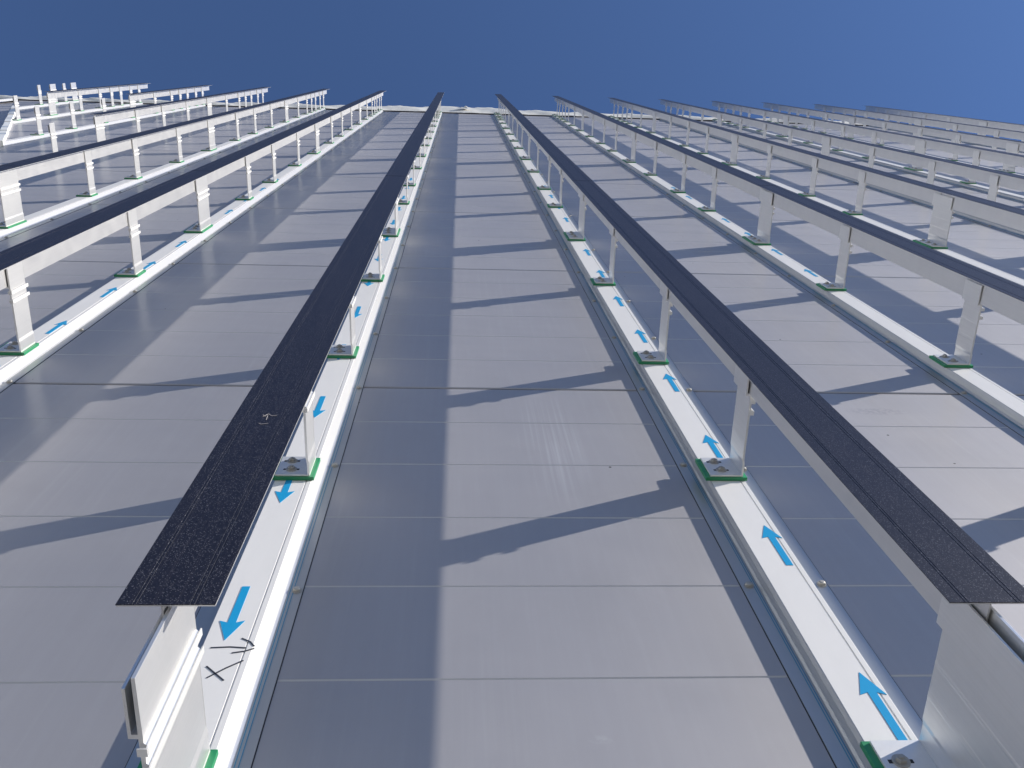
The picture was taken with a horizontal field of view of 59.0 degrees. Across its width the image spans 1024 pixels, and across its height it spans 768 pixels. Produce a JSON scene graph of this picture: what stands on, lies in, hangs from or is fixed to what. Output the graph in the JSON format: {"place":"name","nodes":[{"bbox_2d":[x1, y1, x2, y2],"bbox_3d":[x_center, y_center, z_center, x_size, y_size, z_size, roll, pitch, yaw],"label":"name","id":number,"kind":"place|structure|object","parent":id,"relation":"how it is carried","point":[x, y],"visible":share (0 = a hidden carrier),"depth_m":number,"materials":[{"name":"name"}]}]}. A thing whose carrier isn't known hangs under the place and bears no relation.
{"place":"outdoors","nodes":[
{"label":"outdoors","id":0,"kind":"place"},
{"bbox_2d":[0,0,1023,140],"label":"sky","id":1,"kind":"structure","parent":0,"point":[959,58],"materials":[{"name":"blue"}]},
{"label":"ground","id":2,"kind":"structure","parent":0,"visible":0},
{"bbox_2d":[0,95,1023,767],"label":"facade wall","id":3,"kind":"structure","parent":2,"relation":"on","point":[518,561],"depth_m":2.42,"materials":[{"name":"metal"}]},
{"bbox_2d":[0,102,13,128],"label":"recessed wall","id":4,"kind":"structure","parent":3,"relation":"attached to","point":[5,107],"depth_m":14.21,"materials":[{"name":"metal"}]},
{"bbox_2d":[0,105,15,145],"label":"edge trim","id":5,"kind":"structure","parent":3,"relation":"attached to","point":[5,128],"depth_m":10.69,"materials":[{"name":"metal"}]},
{"bbox_2d":[9,101,78,109],"bbox_3d":[-7.765,-4.669,15.134,0.185,2.420,0.030,1,-70,-3],"label":"cover profile","id":6,"kind":"object","parent":3,"relation":"attached to","point":[32,106],"visible":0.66,"depth_m":14.86,"materials":[{"name":"metal"}]},
{"bbox_2d":[1,103,143,123],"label":"cover profile","id":7,"kind":"object","parent":3,"relation":"attached to","point":[25,120],"visible":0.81,"depth_m":13.25,"materials":[{"name":"metal"}]},
{"bbox_2d":[12,95,21,120],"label":"wall bracket","id":8,"kind":"object","parent":7,"relation":"attached to","point":[16,104],"depth_m":11.73,"materials":[{"name":"metal"}]},
{"bbox_2d":[44,92,57,115],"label":"wall bracket","id":9,"kind":"object","parent":7,"relation":"attached to","point":[51,102],"depth_m":12.73,"materials":[{"name":"metal"}]},
{"bbox_2d":[44,83,149,97],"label":"facade rail","id":10,"kind":"object","parent":3,"relation":"attached to","point":[74,92],"visible":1,"depth_m":14.21,"materials":[{"name":"metal"}]},
{"bbox_2d":[0,104,205,146],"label":"cover profile","id":11,"kind":"object","parent":3,"relation":"attached to","point":[38,137],"visible":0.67,"depth_m":11.05,"materials":[{"name":"metal"}]},
{"bbox_2d":[30,106,43,134],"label":"wall bracket","id":12,"kind":"object","parent":11,"relation":"attached to","point":[38,118],"depth_m":9.95,"materials":[{"name":"metal"}]},
{"bbox_2d":[65,102,76,128],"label":"wall bracket","id":13,"kind":"object","parent":11,"relation":"attached to","point":[71,108],"depth_m":10.83,"materials":[{"name":"metal"}]},
{"bbox_2d":[0,171,212,289],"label":"facade rail","id":14,"kind":"object","parent":3,"relation":"attached to","point":[39,252],"visible":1,"depth_m":3.52,"materials":[{"name":"metal"}]},
{"bbox_2d":[0,117,212,180],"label":"facade rail","id":15,"kind":"object","parent":3,"relation":"attached to","point":[38,165],"visible":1,"depth_m":6.22,"materials":[{"name":"metal"}]},
{"bbox_2d":[91,96,207,121],"bbox_3d":[-4.187,-3.306,10.831,0.121,4.152,0.090,1,-70,-3],"label":"facade rail","id":16,"kind":"object","parent":3,"relation":"attached to","point":[113,115],"visible":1,"depth_m":10.40,"materials":[{"name":"metal"}]},
{"bbox_2d":[0,108,325,241],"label":"cover profile","id":17,"kind":"object","parent":3,"relation":"attached to","point":[44,216],"visible":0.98,"depth_m":6.65,"materials":[{"name":"metal"}]},
{"bbox_2d":[0,168,26,228],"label":"wall bracket","id":18,"kind":"object","parent":17,"relation":"attached to","point":[11,203],"depth_m":5.01,"materials":[{"name":"metal"}]},
{"bbox_2d":[76,150,97,196],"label":"wall bracket","id":19,"kind":"object","parent":17,"relation":"attached to","point":[88,162],"depth_m":6.08,"materials":[{"name":"metal"}]},
{"bbox_2d":[124,138,142,178],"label":"wall bracket","id":20,"kind":"object","parent":17,"relation":"attached to","point":[135,150],"depth_m":6.95,"materials":[{"name":"metal"}]},
{"bbox_2d":[169,127,183,162],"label":"wall bracket","id":21,"kind":"object","parent":17,"relation":"attached to","point":[179,140],"depth_m":8.02,"materials":[{"name":"metal"}]},
{"bbox_2d":[201,119,216,150],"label":"wall bracket","id":22,"kind":"object","parent":17,"relation":"attached to","point":[211,135],"depth_m":9.04,"materials":[{"name":"metal"}]},
{"bbox_2d":[129,85,210,99],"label":"facade rail","id":23,"kind":"object","parent":3,"relation":"attached to","point":[149,94],"visible":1,"depth_m":14.29,"materials":[{"name":"metal"}]},
{"bbox_2d":[0,110,384,392],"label":"cover profile","id":24,"kind":"object","parent":3,"relation":"attached to","point":[56,333],"visible":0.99,"depth_m":3.92,"materials":[{"name":"metal"}]},
{"bbox_2d":[0,262,38,355],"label":"wall bracket","id":25,"kind":"object","parent":24,"relation":"attached to","point":[18,293],"depth_m":2.97,"materials":[{"name":"metal"}]},
{"bbox_2d":[114,208,145,276],"bbox_3d":[-1.711,-0.637,4.016,0.104,0.118,0.308,1,-70,-3],"label":"wall bracket","id":26,"kind":"object","parent":24,"relation":"attached to","point":[134,233],"depth_m":4.02,"materials":[{"name":"metal"}]},
{"bbox_2d":[183,175,212,232],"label":"wall bracket","id":27,"kind":"object","parent":24,"relation":"attached to","point":[204,224],"depth_m":5.06,"materials":[{"name":"metal"}]},
{"bbox_2d":[235,155,253,199],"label":"wall bracket","id":28,"kind":"object","parent":24,"relation":"attached to","point":[248,177],"depth_m":6.16,"materials":[{"name":"metal"}]},
{"bbox_2d":[262,143,277,182],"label":"wall bracket","id":29,"kind":"object","parent":24,"relation":"attached to","point":[274,180],"depth_m":7.00,"materials":[{"name":"metal"}]},
{"bbox_2d":[288,132,301,165],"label":"wall bracket","id":30,"kind":"object","parent":24,"relation":"attached to","point":[298,152],"depth_m":8.06,"materials":[{"name":"metal"}]},
{"bbox_2d":[307,123,320,153],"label":"wall bracket","id":31,"kind":"object","parent":24,"relation":"attached to","point":[317,133],"depth_m":9.11,"materials":[{"name":"metal"}]},
{"bbox_2d":[208,87,268,101],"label":"facade rail","id":32,"kind":"object","parent":3,"relation":"attached to","point":[221,96],"visible":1,"depth_m":14.35,"materials":[{"name":"metal"}]},
{"bbox_2d":[205,99,287,124],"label":"facade rail","id":33,"kind":"object","parent":3,"relation":"attached to","point":[222,117],"visible":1,"depth_m":10.45,"materials":[{"name":"metal"}]},
{"bbox_2d":[192,121,320,184],"bbox_3d":[-1.844,-1.861,7.042,0.121,4.178,0.090,1,-70,-3],"label":"facade rail","id":34,"kind":"object","parent":3,"relation":"attached to","point":[226,165],"visible":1,"depth_m":6.28,"materials":[{"name":"metal"}]},
{"bbox_2d":[115,176,406,617],"bbox_3d":[-0.544,-0.410,3.137,0.121,4.264,0.090,1,-70,-3],"label":"facade rail","id":35,"kind":"object","parent":3,"relation":"attached to","point":[191,556],"visible":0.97,"depth_m":1.54,"materials":[{"name":"metal"}]},
{"bbox_2d":[125,112,443,767],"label":"cover profile","id":36,"kind":"object","parent":3,"relation":"attached to","point":[258,603],"visible":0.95,"depth_m":1.87,"materials":[{"name":"metal"}]},
{"bbox_2d":[121,606,217,767],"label":"wall bracket","id":37,"kind":"object","parent":36,"relation":"attached to","point":[163,701],"depth_m":1.13,"materials":[{"name":"metal"}]},
{"bbox_2d":[206,638,254,680],"bbox_3d":[-0.479,0.464,1.529,0.075,0.116,0.001,1,-70,-3],"label":"marker writing","id":38,"kind":"object","parent":36,"relation":"attached to","point":[216,674],"visible":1,"depth_m":1.54},
{"bbox_2d":[272,391,319,479],"bbox_3d":[-0.526,0.068,2.169,0.104,0.118,0.308,1,-70,-3],"label":"wall bracket","id":39,"kind":"object","parent":36,"relation":"attached to","point":[298,468],"depth_m":2.19,"materials":[{"name":"metal"}]},
{"bbox_2d":[326,296,358,358],"bbox_3d":[-0.576,-0.249,3.045,0.104,0.118,0.308,1,-70,-3],"label":"wall bracket","id":40,"kind":"object","parent":36,"relation":"attached to","point":[344,351],"depth_m":3.06,"materials":[{"name":"metal"}]},
{"bbox_2d":[360,236,384,281],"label":"wall bracket","id":41,"kind":"object","parent":36,"relation":"attached to","point":[372,277],"depth_m":4.09,"materials":[{"name":"metal"}]},
{"bbox_2d":[381,198,400,236],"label":"wall bracket","id":42,"kind":"object","parent":36,"relation":"attached to","point":[390,232],"depth_m":5.13,"materials":[{"name":"metal"}]},
{"bbox_2d":[282,89,327,104],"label":"facade rail","id":43,"kind":"object","parent":3,"relation":"attached to","point":[293,99],"visible":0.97,"depth_m":14.46,"materials":[{"name":"metal"}]},
{"bbox_2d":[309,101,363,127],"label":"facade rail","id":44,"kind":"object","parent":3,"relation":"attached to","point":[325,119],"visible":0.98,"depth_m":10.49,"materials":[{"name":"metal"}]},
{"bbox_2d":[356,90,384,106],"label":"facade rail","id":45,"kind":"object","parent":3,"relation":"attached to","point":[370,96],"visible":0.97,"depth_m":14.41,"materials":[{"name":"metal"}]},
{"bbox_2d":[385,124,429,175],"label":"facade rail","id":46,"kind":"object","parent":3,"relation":"attached to","point":[403,162],"visible":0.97,"depth_m":6.30,"materials":[{"name":"metal"}]},
{"bbox_2d":[418,103,438,123],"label":"facade rail","id":47,"kind":"object","parent":3,"relation":"attached to","point":[428,116],"visible":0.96,"depth_m":10.51,"materials":[{"name":"metal"}]},
{"bbox_2d":[495,94,512,110],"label":"facade rail","id":48,"kind":"object","parent":3,"relation":"attached to","point":[503,100],"visible":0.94,"depth_m":14.57,"materials":[{"name":"metal"}]},
{"bbox_2d":[506,106,534,132],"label":"facade rail","id":49,"kind":"object","parent":3,"relation":"attached to","point":[522,119],"visible":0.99,"depth_m":10.56,"materials":[{"name":"metal"}]},
{"bbox_2d":[524,127,592,192],"bbox_3d":[0.292,-1.835,7.173,0.121,4.178,0.090,1,-70,-3],"label":"facade rail","id":50,"kind":"object","parent":3,"relation":"attached to","point":[571,171],"visible":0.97,"depth_m":6.40,"materials":[{"name":"metal"}]},
{"bbox_2d":[553,96,585,112],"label":"facade rail","id":51,"kind":"object","parent":3,"relation":"attached to","point":[571,104],"visible":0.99,"depth_m":14.69,"materials":[{"name":"metal"}]},
{"bbox_2d":[580,108,639,136],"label":"facade rail","id":52,"kind":"object","parent":3,"relation":"attached to","point":[622,127],"visible":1,"depth_m":10.73,"materials":[{"name":"metal"}]},
{"bbox_2d":[610,98,656,115],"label":"facade rail","id":53,"kind":"object","parent":3,"relation":"attached to","point":[645,109],"visible":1,"depth_m":14.74,"materials":[{"name":"metal"}]},
{"bbox_2d":[658,99,720,117],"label":"facade rail","id":54,"kind":"object","parent":3,"relation":"attached to","point":[706,111],"visible":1,"depth_m":14.84,"materials":[{"name":"metal"}]},
{"bbox_2d":[652,110,740,139],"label":"facade rail","id":55,"kind":"object","parent":3,"relation":"attached to","point":[722,132],"visible":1,"depth_m":10.78,"materials":[{"name":"metal"}]},
{"bbox_2d":[630,130,776,197],"bbox_3d":[1.369,-1.822,7.239,0.121,4.178,0.090,1,-70,-3],"label":"facade rail","id":56,"kind":"object","parent":3,"relation":"attached to","point":[741,180],"visible":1,"depth_m":6.50,"materials":[{"name":"metal"}]},
{"bbox_2d":[492,113,922,767],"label":"cover profile","id":57,"kind":"object","parent":3,"relation":"attached to","point":[848,691],"visible":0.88,"depth_m":1.92,"materials":[{"name":"metal"}]},
{"bbox_2d":[537,155,551,189],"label":"wall bracket","id":58,"kind":"object","parent":57,"relation":"attached to","point":[542,187],"depth_m":7.13,"materials":[{"name":"metal"}]},
{"bbox_2d":[547,167,563,207],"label":"wall bracket","id":59,"kind":"object","parent":57,"relation":"attached to","point":[553,205],"depth_m":6.29,"materials":[{"name":"metal"}]},
{"bbox_2d":[563,188,586,240],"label":"wall bracket","id":60,"kind":"object","parent":57,"relation":"attached to","point":[574,235],"depth_m":5.20,"materials":[{"name":"metal"}]},
{"bbox_2d":[590,224,617,285],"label":"wall bracket","id":61,"kind":"object","parent":57,"relation":"attached to","point":[600,281],"depth_m":4.15,"materials":[{"name":"metal"}]},
{"bbox_2d":[633,282,672,364],"bbox_3d":[0.487,-0.230,3.092,0.104,0.118,0.308,1,-70,-3],"label":"wall bracket","id":62,"kind":"object","parent":57,"relation":"attached to","point":[650,357],"depth_m":3.10,"materials":[{"name":"metal"}]},
{"bbox_2d":[695,365,755,480],"bbox_3d":[0.534,0.077,2.244,0.104,0.118,0.308,1,-70,-3],"label":"wall bracket","id":63,"kind":"object","parent":57,"relation":"attached to","point":[731,468],"depth_m":2.25,"materials":[{"name":"metal"}]},
{"bbox_2d":[860,597,1023,767],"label":"wall bracket","id":64,"kind":"object","parent":57,"relation":"attached to","point":[973,715],"depth_m":1.23,"materials":[{"name":"metal"}]},
{"bbox_2d":[712,101,787,119],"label":"facade rail","id":65,"kind":"object","parent":3,"relation":"attached to","point":[771,114],"visible":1,"depth_m":14.90,"materials":[{"name":"metal"}]},
{"bbox_2d":[718,112,833,142],"bbox_3d":[3.167,-3.217,11.280,0.121,4.152,0.090,1,-70,-3],"label":"facade rail","id":66,"kind":"object","parent":3,"relation":"attached to","point":[797,132],"visible":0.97,"depth_m":10.86,"materials":[{"name":"metal"}]},
{"bbox_2d":[550,115,1023,437],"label":"cover profile","id":67,"kind":"object","parent":3,"relation":"attached to","point":[994,400],"visible":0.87,"depth_m":3.80,"materials":[{"name":"metal"}]},
{"bbox_2d":[622,131,636,162],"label":"wall bracket","id":68,"kind":"object","parent":67,"relation":"attached to","point":[633,148],"depth_m":9.30,"materials":[{"name":"metal"}]},
{"bbox_2d":[643,141,657,175],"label":"wall bracket","id":69,"kind":"object","parent":67,"relation":"attached to","point":[655,163],"depth_m":8.26,"materials":[{"name":"metal"}]},
{"bbox_2d":[670,154,687,192],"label":"wall bracket","id":70,"kind":"object","parent":67,"relation":"attached to","point":[682,189],"depth_m":7.21,"materials":[{"name":"metal"}]},
{"bbox_2d":[698,167,718,211],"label":"wall bracket","id":71,"kind":"object","parent":67,"relation":"attached to","point":[713,193],"depth_m":6.35,"materials":[{"name":"metal"}]},
{"bbox_2d":[742,188,774,244],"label":"wall bracket","id":72,"kind":"object","parent":67,"relation":"attached to","point":[766,214],"depth_m":5.27,"materials":[{"name":"metal"}]},
{"bbox_2d":[816,224,852,290],"bbox_3d":[1.504,-0.595,4.202,0.104,0.118,0.308,1,-70,-3],"label":"wall bracket","id":73,"kind":"object","parent":67,"relation":"attached to","point":[843,259],"depth_m":4.20,"materials":[{"name":"metal"}]},
{"bbox_2d":[929,279,984,367],"bbox_3d":[1.564,-0.219,3.164,0.104,0.118,0.308,1,-70,-3],"label":"wall bracket","id":74,"kind":"object","parent":67,"relation":"attached to","point":[971,317],"depth_m":3.17,"materials":[{"name":"metal"}]},
{"bbox_2d":[572,181,1023,621],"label":"facade rail","id":75,"kind":"object","parent":3,"relation":"attached to","point":[933,551],"visible":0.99,"depth_m":1.65,"materials":[{"name":"metal"}]},
{"bbox_2d":[761,102,858,121],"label":"facade rail","id":76,"kind":"object","parent":3,"relation":"attached to","point":[835,116],"visible":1,"depth_m":14.93,"materials":[{"name":"metal"}]},
{"bbox_2d":[611,117,1023,286],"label":"cover profile","id":77,"kind":"object","parent":3,"relation":"attached to","point":[993,270],"visible":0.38,"depth_m":6.03,"materials":[{"name":"metal"}]},
{"bbox_2d":[721,134,738,165],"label":"wall bracket","id":78,"kind":"object","parent":77,"relation":"attached to","point":[734,150],"depth_m":9.37,"materials":[{"name":"metal"}]},
{"bbox_2d":[756,145,772,178],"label":"wall bracket","id":79,"kind":"object","parent":77,"relation":"attached to","point":[768,165],"depth_m":8.32,"materials":[{"name":"metal"}]},
{"bbox_2d":[798,158,818,196],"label":"wall bracket","id":80,"kind":"object","parent":77,"relation":"attached to","point":[815,170],"depth_m":7.26,"materials":[{"name":"metal"}]},
{"bbox_2d":[842,171,866,214],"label":"wall bracket","id":81,"kind":"object","parent":77,"relation":"attached to","point":[860,193],"depth_m":6.42,"materials":[{"name":"metal"}]},
{"bbox_2d":[913,193,954,248],"bbox_3d":[2.497,-0.973,5.344,0.104,0.234,0.308,1,-70,-3],"label":"wall bracket","id":82,"kind":"object","parent":77,"relation":"attached to","point":[940,221],"depth_m":5.34,"materials":[{"name":"metal"}]},
{"bbox_2d":[733,133,949,202],"bbox_3d":[2.423,-1.810,7.303,0.121,4.178,0.090,1,-70,-3],"label":"facade rail","id":83,"kind":"object","parent":3,"relation":"attached to","point":[923,191],"visible":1,"depth_m":6.57,"materials":[{"name":"metal"}]},
{"bbox_2d":[660,118,1023,237],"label":"cover profile","id":84,"kind":"object","parent":3,"relation":"attached to","point":[1006,229],"visible":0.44,"depth_m":7.93,"materials":[{"name":"metal"}]},
{"bbox_2d":[821,137,830,155],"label":"wall bracket","id":85,"kind":"object","parent":84,"relation":"attached to","point":[826,147],"depth_m":9.41,"materials":[{"name":"metal"}]},
{"bbox_2d":[868,148,875,167],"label":"wall bracket","id":86,"kind":"object","parent":84,"relation":"attached to","point":[872,157],"depth_m":8.38,"materials":[{"name":"metal"}]},
{"bbox_2d":[926,161,936,184],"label":"wall bracket","id":87,"kind":"object","parent":84,"relation":"attached to","point":[932,172],"depth_m":7.31,"materials":[{"name":"metal"}]},
{"bbox_2d":[987,175,999,201],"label":"wall bracket","id":88,"kind":"object","parent":84,"relation":"attached to","point":[993,188],"depth_m":6.46,"materials":[{"name":"metal"}]},
{"bbox_2d":[785,114,928,145],"bbox_3d":[4.165,-3.205,11.341,0.121,4.152,0.090,1,-70,-3],"label":"facade rail","id":89,"kind":"object","parent":3,"relation":"attached to","point":[888,135],"visible":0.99,"depth_m":10.90,"materials":[{"name":"metal"}]},
{"bbox_2d":[711,120,1023,202],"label":"cover profile","id":90,"kind":"object","parent":3,"relation":"attached to","point":[985,189],"visible":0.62,"depth_m":9.75,"materials":[{"name":"metal"}]},
{"bbox_2d":[904,140,926,170],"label":"wall bracket","id":91,"kind":"object","parent":90,"relation":"attached to","point":[919,146],"depth_m":9.46,"materials":[{"name":"metal"}]},
{"bbox_2d":[960,151,980,183],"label":"wall bracket","id":92,"kind":"object","parent":90,"relation":"attached to","point":[976,159],"depth_m":8.46,"materials":[{"name":"metal"}]},
{"bbox_2d":[814,104,924,123],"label":"facade rail","id":93,"kind":"object","parent":3,"relation":"attached to","point":[894,117],"visible":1,"depth_m":15.04,"materials":[{"name":"metal"}]},
{"bbox_2d":[757,185,1023,324],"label":"facade rail","id":94,"kind":"object","parent":3,"relation":"attached to","point":[1002,296],"visible":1,"depth_m":3.56,"materials":[{"name":"metal"}]},
{"bbox_2d":[778,123,1023,175],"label":"cover profile","id":95,"kind":"object","parent":3,"relation":"attached to","point":[906,150],"visible":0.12,"depth_m":11.31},
{"bbox_2d":[995,142,1019,172],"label":"wall bracket","id":96,"kind":"object","parent":95,"relation":"attached to","point":[1011,148],"depth_m":9.54,"materials":[{"name":"metal"}]},
{"bbox_2d":[827,136,1023,191],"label":"facade rail","id":97,"kind":"object","parent":3,"relation":"attached to","point":[1005,179],"visible":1,"depth_m":7.21,"materials":[{"name":"metal"}]},
{"bbox_2d":[865,106,989,125],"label":"facade rail","id":98,"kind":"object","parent":3,"relation":"attached to","point":[956,119],"visible":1,"depth_m":15.07,"materials":[{"name":"metal"}]},
{"bbox_2d":[851,116,1023,147],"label":"facade rail","id":99,"kind":"object","parent":3,"relation":"attached to","point":[975,138],"visible":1,"depth_m":10.97,"materials":[{"name":"metal"}]},
{"bbox_2d":[869,125,1023,152],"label":"cover profile","id":100,"kind":"object","parent":3,"relation":"attached to","point":[946,139],"visible":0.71,"depth_m":14.43,"materials":[{"name":"metal"}]},
{"bbox_2d":[917,118,1023,139],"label":"facade rail","id":101,"kind":"object","parent":3,"relation":"attached to","point":[1013,134],"visible":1,"depth_m":11.99,"materials":[{"name":"metal"}]},
{"bbox_2d":[923,139,1023,166],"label":"facade rail","id":102,"kind":"object","parent":3,"relation":"attached to","point":[988,154],"visible":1,"depth_m":8.38,"materials":[{"name":"metal"}]},
{"bbox_2d":[934,190,1023,231],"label":"facade rail","id":103,"kind":"object","parent":3,"relation":"attached to","point":[998,213],"visible":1,"depth_m":4.86,"materials":[{"name":"metal"}]},
{"bbox_2d":[983,120,1023,131],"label":"facade rail","id":104,"kind":"object","parent":3,"relation":"attached to","point":[1006,125],"visible":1,"depth_m":13.00,"materials":[{"name":"metal"}]},
{"bbox_3d":[-4.037,-1.812,7.556,0.185,18.990,0.030,1,-70,-3],"label":"cover profile","id":105,"kind":"object","parent":3,"relation":"attached to","visible":0},
{"bbox_2d":[48,122,57,152],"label":"wall bracket","id":106,"kind":"object","parent":105,"relation":"attached to","point":[52,131],"depth_m":7.93,"materials":[{"name":"metal"}]},
{"bbox_2d":[93,115,105,141],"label":"wall bracket","id":107,"kind":"object","parent":105,"relation":"attached to","point":[98,121],"depth_m":8.96,"materials":[{"name":"metal"}]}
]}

